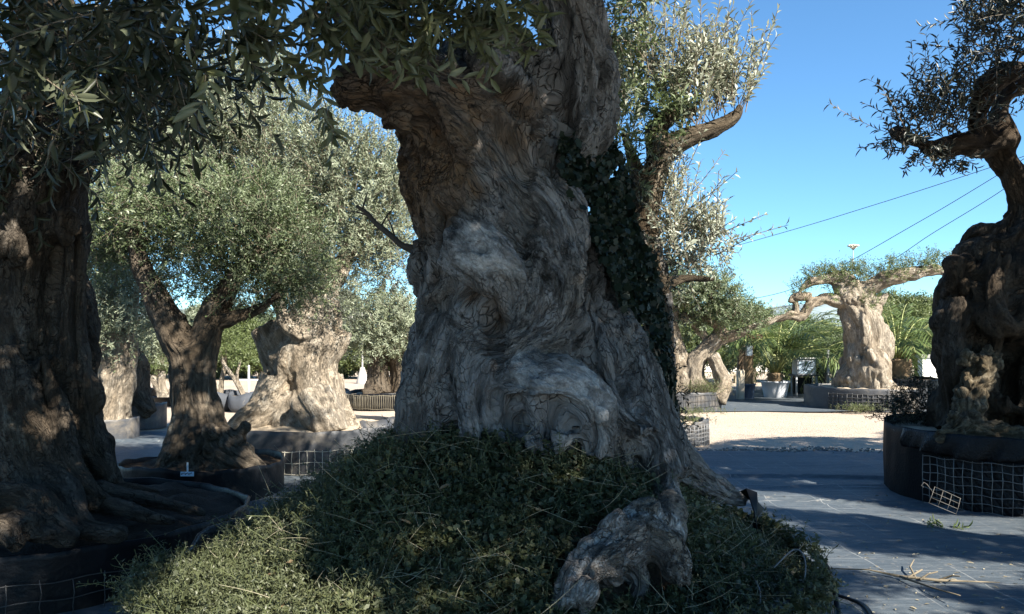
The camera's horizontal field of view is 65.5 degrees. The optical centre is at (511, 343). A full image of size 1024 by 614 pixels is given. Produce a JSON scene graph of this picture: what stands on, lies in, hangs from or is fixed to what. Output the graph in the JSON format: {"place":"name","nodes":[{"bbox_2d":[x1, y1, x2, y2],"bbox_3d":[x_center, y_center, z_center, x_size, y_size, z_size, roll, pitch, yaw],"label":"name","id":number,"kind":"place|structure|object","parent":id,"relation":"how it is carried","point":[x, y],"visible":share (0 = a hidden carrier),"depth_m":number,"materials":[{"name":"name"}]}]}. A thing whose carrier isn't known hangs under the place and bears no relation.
{"place":"outdoors","nodes":[
{"label":"outdoors","id":0,"kind":"place"},
{"bbox_2d":[356,356,366,383],"bbox_3d":[-4.884,0.525,26.000,0.400,1.550,0.400,0,0,0],"label":"closed parasol","id":1,"kind":"object","parent":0,"point":[362,377],"visible":0.84,"depth_m":25.89,"materials":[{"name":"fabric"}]},
{"bbox_2d":[0,0,1023,317],"label":"sky","id":2,"kind":"structure","parent":0,"point":[792,157],"materials":[{"name":"blue"}]},
{"bbox_2d":[140,365,913,451],"bbox_3d":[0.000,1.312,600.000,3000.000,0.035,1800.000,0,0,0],"label":"ground","id":3,"kind":"structure","parent":0,"point":[855,431],"depth_m":12.46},
{"bbox_2d":[131,402,166,429],"bbox_3d":[-5.895,1.107,12.341,1.007,0.385,1.021,0,0,0],"label":"planter","id":4,"kind":"object","parent":3,"relation":"on","point":[157,419],"visible":0.18,"depth_m":12.17,"materials":[{"name":"grey plastic"}]},
{"bbox_2d":[131,331,156,418],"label":"olive tree","id":5,"kind":"object","parent":4,"relation":"in","point":[143,402],"visible":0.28,"depth_m":12.07,"materials":[{"name":"brown plant"}]},
{"bbox_2d":[138,316,168,376],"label":"background tree","id":6,"kind":"object","parent":3,"relation":"on","point":[156,344],"visible":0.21,"depth_m":28.01,"materials":[{"name":"green plant"}]},
{"bbox_2d":[153,396,170,406],"bbox_3d":[-7.187,1.198,16.600,0.630,0.196,0.630,0,0,0],"label":"pot","id":7,"kind":"object","parent":3,"relation":"on","point":[161,399],"visible":0.34,"depth_m":16.33,"materials":[{"name":"black plastic"}]},
{"bbox_2d":[148,353,169,396],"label":"young olive","id":8,"kind":"object","parent":7,"relation":"in","point":[159,386],"visible":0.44,"depth_m":16.52,"materials":[{"name":"beige plant"}]},
{"bbox_2d":[181,298,202,325],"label":"background tree","id":9,"kind":"object","parent":3,"relation":"on","point":[190,315],"visible":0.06,"depth_m":29.32,"materials":[{"name":"green plant"}]},
{"bbox_2d":[216,362,229,378],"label":"background tree","id":10,"kind":"object","parent":3,"relation":"on","point":[218,370],"visible":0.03,"depth_m":29.57,"materials":[{"name":"green plant"}]},
{"bbox_2d":[217,389,233,410],"bbox_3d":[-5.639,1.097,15.384,0.612,0.400,0.610,0,0,0],"label":"pot","id":11,"kind":"object","parent":3,"relation":"on","point":[224,397],"visible":0.21,"depth_m":15.17,"materials":[{"name":"plastic"}]},
{"bbox_2d":[217,325,254,392],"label":"young olive","id":12,"kind":"object","parent":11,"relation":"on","point":[220,387],"visible":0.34,"depth_m":15.38,"materials":[{"name":"green plant"}]},
{"bbox_2d":[216,303,262,378],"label":"background tree","id":13,"kind":"object","parent":3,"relation":"on","point":[249,328],"visible":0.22,"depth_m":28.07,"materials":[{"name":"green plant"}]},
{"bbox_2d":[228,390,253,412],"bbox_3d":[-5.096,1.097,15.218,0.613,0.400,0.608,0,0,0],"label":"pot","id":14,"kind":"object","parent":3,"relation":"on","point":[237,401],"visible":0.48,"depth_m":14.94,"materials":[{"name":"plastic"}]},
{"bbox_2d":[218,327,258,394],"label":"young olive","id":15,"kind":"object","parent":14,"relation":"in","point":[236,381],"visible":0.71,"depth_m":15.20,"materials":[{"name":"green plant"}]},
{"bbox_2d":[225,363,259,378],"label":"background tree","id":16,"kind":"object","parent":3,"relation":"on","point":[243,375],"depth_m":29.70,"materials":[{"name":"green plant"}]},
{"bbox_2d":[239,365,257,391],"bbox_3d":[-5.453,0.875,16.500,0.500,0.850,0.040,0,0,0],"label":"stake","id":17,"kind":"object","parent":3,"relation":"on","point":[248,379],"visible":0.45,"depth_m":16.49,"materials":[{"name":"white paint"}]},
{"bbox_2d":[243,311,275,378],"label":"background tree","id":18,"kind":"object","parent":3,"relation":"on","point":[263,321],"visible":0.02,"depth_m":29.01,"materials":[{"name":"green plant"}]},
{"bbox_2d":[338,361,357,378],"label":"background tree","id":19,"kind":"object","parent":3,"relation":"on","point":[350,374],"visible":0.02,"depth_m":29.73,"materials":[{"name":"green plant"}]},
{"bbox_2d":[340,287,361,377],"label":"background tree","id":20,"kind":"object","parent":3,"relation":"on","point":[347,301],"depth_m":30.57,"materials":[{"name":"green plant"}]},
{"bbox_2d":[338,329,368,374],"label":"background tree","id":21,"kind":"object","parent":3,"relation":"on","point":[353,364],"visible":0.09,"depth_m":28.94,"materials":[{"name":"green plant"}]},
{"bbox_2d":[345,389,395,410],"bbox_3d":[-2.568,1.123,16.190,1.619,0.355,1.643,0,0,0],"label":"planter","id":22,"kind":"object","parent":3,"relation":"on","point":[358,399],"visible":0.52,"depth_m":15.43,"materials":[{"name":"black plastic"}]},
{"bbox_2d":[340,279,416,393],"bbox_3d":[-2.586,-0.131,16.227,2.685,2.572,2.542,0,0,0],"label":"olive tree","id":23,"kind":"object","parent":22,"relation":"in","point":[385,349],"visible":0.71,"depth_m":15.80,"materials":[{"name":"green plant"}]},
{"bbox_2d":[58,431,1023,613],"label":"ground fabric","id":24,"kind":"object","parent":3,"relation":"on","point":[829,492],"visible":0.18,"depth_m":5.52,"materials":[{"name":"grey fabric"}]},
{"bbox_2d":[104,416,139,438],"bbox_3d":[-5.639,1.129,10.901,1.008,0.343,1.019,0,0,0],"label":"planter","id":25,"kind":"object","parent":24,"relation":"on","point":[127,428],"visible":0.19,"depth_m":10.69,"materials":[{"name":"grey plastic"}]},
{"bbox_2d":[87,210,192,419],"bbox_3d":[-5.652,-0.483,11.017,2.255,3.594,2.524,0,0,0],"label":"olive tree","id":26,"kind":"object","parent":25,"relation":"in","point":[123,325],"visible":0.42,"depth_m":10.69,"materials":[{"name":"beige plant"}]},
{"bbox_2d":[0,477,249,613],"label":"planter","id":27,"kind":"object","parent":24,"relation":"on","point":[38,578],"visible":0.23,"depth_m":3.93,"materials":[{"name":"black plastic"}]},
{"bbox_2d":[0,0,288,552],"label":"olive tree","id":28,"kind":"object","parent":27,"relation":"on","point":[63,102],"visible":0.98,"depth_m":4.20,"materials":[{"name":"green plant"}]},
{"bbox_2d":[117,448,284,500],"bbox_3d":[-2.696,1.141,6.955,1.369,0.318,1.366,0,0,0],"label":"planter","id":29,"kind":"object","parent":24,"relation":"on","point":[249,481],"visible":0.32,"depth_m":6.55,"materials":[{"name":"black plastic"}]},
{"bbox_2d":[180,462,193,475],"bbox_3d":[-2.557,0.991,6.271,0.105,0.108,0.012,0,0,0],"label":"plant tag","id":30,"kind":"object","parent":29,"relation":"attached to","point":[187,473],"visible":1,"depth_m":6.27,"materials":[{"name":"blue plastic"}]},
{"bbox_2d":[87,140,355,470],"bbox_3d":[-2.909,-0.273,7.121,2.865,3.276,1.997,0,0,14],"label":"olive tree","id":31,"kind":"object","parent":29,"relation":"in","point":[201,435],"visible":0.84,"depth_m":6.82,"materials":[{"name":"green plant"}]},
{"bbox_2d":[227,414,394,475],"bbox_3d":[-2.143,1.039,8.737,2.069,0.522,2.043,0,0,0],"label":"planter","id":32,"kind":"object","parent":24,"relation":"on","point":[295,446],"visible":0.27,"depth_m":7.79,"materials":[{"name":"grey plastic"}]},
{"bbox_2d":[89,16,417,431],"bbox_3d":[-3.184,-1.377,9.466,5.126,5.411,2.816,0,0,17],"label":"olive tree","id":33,"kind":"object","parent":32,"relation":"in","point":[300,382],"visible":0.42,"depth_m":8.66,"materials":[{"name":"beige plant"}]},
{"bbox_2d":[186,443,833,613],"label":"planter","id":34,"kind":"object","parent":24,"relation":"on","point":[211,531],"visible":0.04,"depth_m":2.87,"materials":[{"name":"black plastic"}]},
{"bbox_2d":[76,415,863,613],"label":"weeds","id":35,"kind":"object","parent":34,"relation":"in","point":[582,508],"visible":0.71,"depth_m":2.81,"materials":[{"name":"green plant"}]},
{"bbox_2d":[161,0,789,613],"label":"olive tree","id":36,"kind":"object","parent":34,"relation":"in","point":[521,322],"visible":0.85,"depth_m":3.36,"materials":[{"name":"grey plant"}]},
{"bbox_2d":[556,130,679,411],"bbox_3d":[0.581,-0.190,3.817,0.461,1.711,1.180,0,0,39],"label":"ivy","id":37,"kind":"object","parent":36,"relation":"attached to","point":[627,258],"visible":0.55,"depth_m":3.70,"materials":[{"name":"green plant"}]},
{"bbox_2d":[190,413,804,613],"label":"straw","id":38,"kind":"object","parent":34,"relation":"in","point":[667,604],"visible":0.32,"depth_m":2.86,"materials":[{"name":"plant"}]},
{"bbox_2d":[200,425,801,613],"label":"dead leaves","id":39,"kind":"object","parent":34,"relation":"in","point":[556,527],"visible":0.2,"depth_m":2.87,"materials":[{"name":"brown plant"}]},
{"bbox_2d":[811,551,840,613],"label":"planter","id":40,"kind":"object","parent":24,"relation":"on","point":[837,605],"visible":0.2,"depth_m":3.75,"materials":[{"name":"black plastic"}]},
{"bbox_2d":[838,594,872,613],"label":"hose","id":41,"kind":"object","parent":24,"relation":"on","point":[865,607],"visible":0.69,"depth_m":3.93,"materials":[{"name":"black plastic"}]},
{"bbox_2d":[774,488,1021,613],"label":"leaf litter","id":42,"kind":"object","parent":24,"relation":"on","point":[929,572],"visible":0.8,"depth_m":4.44,"materials":[{"name":"brown plant"}]},
{"bbox_2d":[830,559,999,595],"bbox_3d":[2.194,1.252,4.345,0.538,0.051,0.748,0,0,-35],"label":"dry branch","id":43,"kind":"object","parent":24,"relation":"on","point":[913,576],"visible":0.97,"depth_m":4.29,"materials":[{"name":"brown wood"}]},
{"bbox_2d":[921,482,960,513],"bbox_3d":[3.149,1.132,5.829,0.283,0.224,0.056,0,0,6],"label":"wire panel","id":44,"kind":"object","parent":24,"relation":"on","point":[941,497],"visible":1,"depth_m":5.83,"materials":[{"name":"grey metal"}]},
{"bbox_2d":[926,515,972,529],"bbox_3d":[3.044,1.278,5.565,0.285,0.152,0.267,0,0,39],"label":"leaf sprig","id":45,"kind":"object","parent":24,"relation":"on","point":[937,524],"visible":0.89,"depth_m":5.57,"materials":[{"name":"green plant"}]},
{"bbox_2d":[883,413,1023,517],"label":"planter","id":46,"kind":"object","parent":24,"relation":"on","point":[983,474],"visible":0.84,"depth_m":6.21,"materials":[{"name":"black plastic"}]},
{"bbox_2d":[860,365,938,425],"bbox_3d":[3.773,0.549,7.507,1.044,0.705,0.728,0,0,0],"label":"weed bush","id":47,"kind":"object","parent":46,"relation":"in","point":[895,401],"visible":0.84,"depth_m":7.45,"materials":[{"name":"green plant"}]},
{"bbox_2d":[823,0,1023,443],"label":"olive tree","id":48,"kind":"object","parent":46,"relation":"in","point":[976,322],"visible":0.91,"depth_m":6.72,"materials":[{"name":"green plant"}]},
{"bbox_2d":[681,415,709,446],"bbox_3d":[2.068,1.134,10.484,1.047,0.348,1.062,0,0,0],"label":"planter","id":49,"kind":"object","parent":3,"relation":"on","point":[699,436],"visible":0.2,"depth_m":10.15,"materials":[{"name":"grey plastic"}]},
{"bbox_2d":[680,409,716,422],"bbox_3d":[2.043,0.960,10.372,1.241,0.282,0.639,0,0,0],"label":"weed tuft","id":50,"kind":"object","parent":49,"relation":"on","point":[688,418],"visible":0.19,"depth_m":10.36,"materials":[{"name":"green plant"}]},
{"bbox_2d":[679,305,725,375],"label":"background tree","id":51,"kind":"object","parent":3,"relation":"on","point":[688,345],"visible":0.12,"depth_m":24.52,"materials":[{"name":"green plant"}]},
{"bbox_2d":[680,405,735,414],"bbox_3d":[3.146,1.233,14.823,1.852,0.217,0.860,0,0,-14],"label":"weed tuft","id":52,"kind":"object","parent":3,"relation":"on","point":[694,411],"visible":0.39,"depth_m":14.79,"materials":[{"name":"green plant"}]},
{"bbox_2d":[708,294,754,371],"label":"background tree","id":53,"kind":"object","parent":3,"relation":"on","point":[731,358],"visible":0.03,"depth_m":25.97,"materials":[{"name":"green plant"}]},
{"bbox_2d":[724,301,786,382],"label":"background tree","id":54,"kind":"object","parent":3,"relation":"on","point":[770,310],"visible":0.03,"depth_m":26.41,"materials":[{"name":"green plant"}]},
{"bbox_2d":[756,308,817,376],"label":"background tree","id":55,"kind":"object","parent":3,"relation":"on","point":[807,319],"visible":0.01,"depth_m":26.89,"materials":[{"name":"green plant"}]},
{"bbox_2d":[697,445,882,452],"bbox_3d":[3.603,1.288,9.639,4.011,0.029,0.797,0,0,2],"label":"gravel spill","id":56,"kind":"object","parent":3,"relation":"on","point":[790,449],"visible":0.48,"depth_m":9.66,"materials":[{"name":"grey gravel"}]},
{"bbox_2d":[778,315,842,380],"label":"background tree","id":57,"kind":"object","parent":3,"relation":"on","point":[837,335],"visible":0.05,"depth_m":25.95,"materials":[{"name":"green plant"}]},
{"bbox_2d":[698,386,925,411],"bbox_3d":[8.650,1.284,19.510,12.700,0.016,8.980,0,0,0],"label":"ground fabric","id":58,"kind":"object","parent":3,"relation":"on","point":[761,402],"visible":0.11,"depth_m":16.85,"materials":[{"name":"grey fabric"}]},
{"bbox_2d":[676,392,721,411],"bbox_3d":[3.254,1.107,15.895,1.814,0.385,1.847,0,0,0],"label":"planter","id":59,"kind":"object","parent":58,"relation":"on","point":[707,400],"visible":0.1,"depth_m":15.07,"materials":[{"name":"grey plastic"}]},
{"bbox_2d":[683,374,739,401],"bbox_3d":[3.842,0.837,15.410,1.078,0.554,0.786,0,0,0],"label":"weed tuft","id":60,"kind":"object","parent":59,"relation":"in","point":[706,386],"visible":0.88,"depth_m":15.33,"materials":[{"name":"green plant"}]},
{"bbox_2d":[668,251,780,404],"bbox_3d":[3.906,-0.314,15.626,2.695,3.226,1.616,0,0,0],"label":"olive tree","id":61,"kind":"object","parent":59,"relation":"in","point":[721,315],"visible":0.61,"depth_m":15.51,"materials":[{"name":"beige plant"}]},
{"bbox_2d":[736,334,762,398],"bbox_3d":[5.377,0.545,18.400,0.800,1.510,0.160,0,0,0],"label":"gate post","id":62,"kind":"object","parent":58,"relation":"on","point":[740,384],"visible":0.61,"depth_m":18.34,"materials":[{"name":"metal"}]},
{"bbox_2d":[745,341,751,355],"bbox_3d":[5.467,0.080,18.380,0.169,0.400,0.169,0,0,32],"label":"wall lantern","id":63,"kind":"object","parent":62,"relation":"hanging from","point":[748,351],"depth_m":18.32,"materials":[{"name":"grey glass"}]},
{"bbox_2d":[745,383,755,398],"bbox_3d":[5.552,1.118,18.800,0.399,0.356,0.399,0,0,0],"label":"pot","id":64,"kind":"object","parent":58,"relation":"on","point":[749,391],"visible":0.64,"depth_m":18.64,"materials":[{"name":"blue plastic"}]},
{"bbox_2d":[691,326,799,383],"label":"palm","id":65,"kind":"object","parent":64,"relation":"in","point":[748,369],"visible":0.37,"depth_m":18.55,"materials":[{"name":"green plant"}]},
{"bbox_2d":[760,380,789,397],"bbox_3d":[6.345,1.098,19.200,0.693,0.396,0.693,0,0,0],"label":"pot","id":66,"kind":"object","parent":58,"relation":"on","point":[771,389],"visible":0.91,"depth_m":18.95,"materials":[{"name":"plastic"}]},
{"bbox_2d":[686,304,842,381],"bbox_3d":[6.081,-0.041,19.257,4.491,2.002,4.879,0,0,0],"label":"palm","id":67,"kind":"object","parent":66,"relation":"in","point":[775,375],"visible":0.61,"depth_m":18.47,"materials":[{"name":"green plant"}]},
{"bbox_2d":[723,327,842,393],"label":"palm","id":68,"kind":"object","parent":58,"relation":"on","point":[786,370],"visible":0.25,"depth_m":20.85,"materials":[{"name":"green plant"}]},
{"bbox_2d":[788,374,819,396],"bbox_3d":[7.113,1.028,19.400,0.620,0.545,0.420,0,0,0],"label":"stand","id":69,"kind":"object","parent":58,"relation":"on","point":[796,383],"visible":0.65,"depth_m":19.48,"materials":[{"name":"metal"}]},
{"bbox_2d":[792,357,815,374],"bbox_3d":[7.123,0.547,19.399,0.560,0.412,0.442,0,0,0],"label":"sign","id":70,"kind":"object","parent":69,"relation":"on","point":[797,369],"visible":0.64,"depth_m":19.21,"materials":[{"name":"plastic"}]},
{"bbox_2d":[816,367,826,382],"bbox_3d":[7.755,0.938,20.000,0.315,0.716,0.315,0,0,0],"label":"pot","id":71,"kind":"object","parent":58,"relation":"on","point":[824,379],"visible":0.24,"depth_m":19.87,"materials":[{"name":"black plastic"}]},
{"bbox_2d":[824,350,829,382],"bbox_3d":[7.594,0.725,19.000,0.410,1.150,0.300,0,0,0],"label":"steel post","id":72,"kind":"object","parent":58,"relation":"on","point":[827,373],"visible":0.21,"depth_m":18.98,"materials":[{"name":"grey metal"}]},
{"bbox_2d":[830,365,837,381],"bbox_3d":[7.682,0.769,18.700,0.350,0.962,0.280,0,0,0],"label":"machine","id":73,"kind":"object","parent":58,"relation":"on","point":[833,375],"visible":0.16,"depth_m":18.73,"materials":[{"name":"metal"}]},
{"bbox_2d":[804,383,927,411],"bbox_3d":[7.162,1.067,16.183,2.306,0.466,2.330,0,0,0],"label":"planter","id":74,"kind":"object","parent":58,"relation":"on","point":[823,395],"visible":0.42,"depth_m":15.42,"materials":[{"name":"grey plastic"}]},
{"bbox_2d":[723,243,951,388],"bbox_3d":[6.524,-0.412,16.046,4.918,3.201,1.278,0,0,0],"label":"olive tree","id":75,"kind":"object","parent":74,"relation":"in","point":[865,359],"visible":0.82,"depth_m":15.82,"materials":[{"name":"beige plant"}]},
{"bbox_2d":[892,376,938,392],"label":"planter","id":76,"kind":"object","parent":58,"relation":"on","point":[897,381],"visible":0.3,"depth_m":17.80,"materials":[{"name":"black plastic"}]},
{"bbox_2d":[796,303,932,396],"bbox_3d":[8.975,0.179,18.649,4.443,2.471,4.529,0,0,-24],"label":"palm","id":77,"kind":"object","parent":76,"relation":"in","point":[901,360],"visible":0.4,"depth_m":18.32,"materials":[{"name":"green plant"}]},
{"bbox_2d":[915,354,937,377],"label":"white wall","id":78,"kind":"structure","parent":58,"relation":"on","point":[931,369],"depth_m":21.88,"materials":[{"name":"stone"}]},
{"bbox_2d":[835,400,890,412],"bbox_3d":[6.663,1.205,14.918,1.338,0.282,0.648,0,0,0],"label":"weed tuft","id":79,"kind":"object","parent":3,"relation":"on","point":[850,408],"visible":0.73,"depth_m":14.86,"materials":[{"name":"green plant"}]},
{"bbox_2d":[840,287,914,338],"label":"background tree","id":80,"kind":"object","parent":3,"relation":"on","point":[894,297],"visible":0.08,"depth_m":26.43,"materials":[{"name":"green plant"}]},
{"bbox_2d":[894,288,932,375],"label":"background tree","id":81,"kind":"object","parent":3,"relation":"on","point":[923,308],"visible":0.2,"depth_m":26.19,"materials":[{"name":"green plant"}]},
{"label":"utility pole","id":82,"kind":"object","parent":3,"relation":"on","visible":0},
{"bbox_2d":[704,156,1023,254],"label":"power wire","id":83,"kind":"object","parent":82,"relation":"attached to","point":[866,207],"visible":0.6,"depth_m":20.10,"materials":[{"name":"black metal"}]},
{"bbox_2d":[766,189,1003,309],"bbox_3d":[7.397,-2.200,29.966,0.354,3.520,30.613,0,0,-11],"label":"power wire","id":84,"kind":"object","parent":82,"relation":"attached to","point":[922,239],"visible":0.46,"depth_m":18.34,"materials":[{"name":"black metal"}]},
{"bbox_2d":[755,159,1023,298],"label":"power wire","id":85,"kind":"object","parent":82,"relation":"attached to","point":[900,232],"visible":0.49,"depth_m":18.63,"materials":[{"name":"black metal"}]},
{"bbox_2d":[141,296,930,326],"bbox_3d":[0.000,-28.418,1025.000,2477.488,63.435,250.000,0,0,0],"label":"hills","id":86,"kind":"structure","parent":0,"point":[828,308],"depth_m":971.07,"materials":[{"name":"green plant"}]},
{"bbox_2d":[705,365,768,371],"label":"house","id":87,"kind":"structure","parent":0,"point":[758,369],"depth_m":36.00,"materials":[{"name":"white paint"}]},
{"bbox_2d":[847,244,858,274],"bbox_3d":[7.546,-0.449,17.598,0.274,3.497,0.272,0,0,0],"label":"lamp post","id":88,"kind":"object","parent":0,"point":[852,246],"visible":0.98,"depth_m":17.59,"materials":[{"name":"metal"}]}
]}

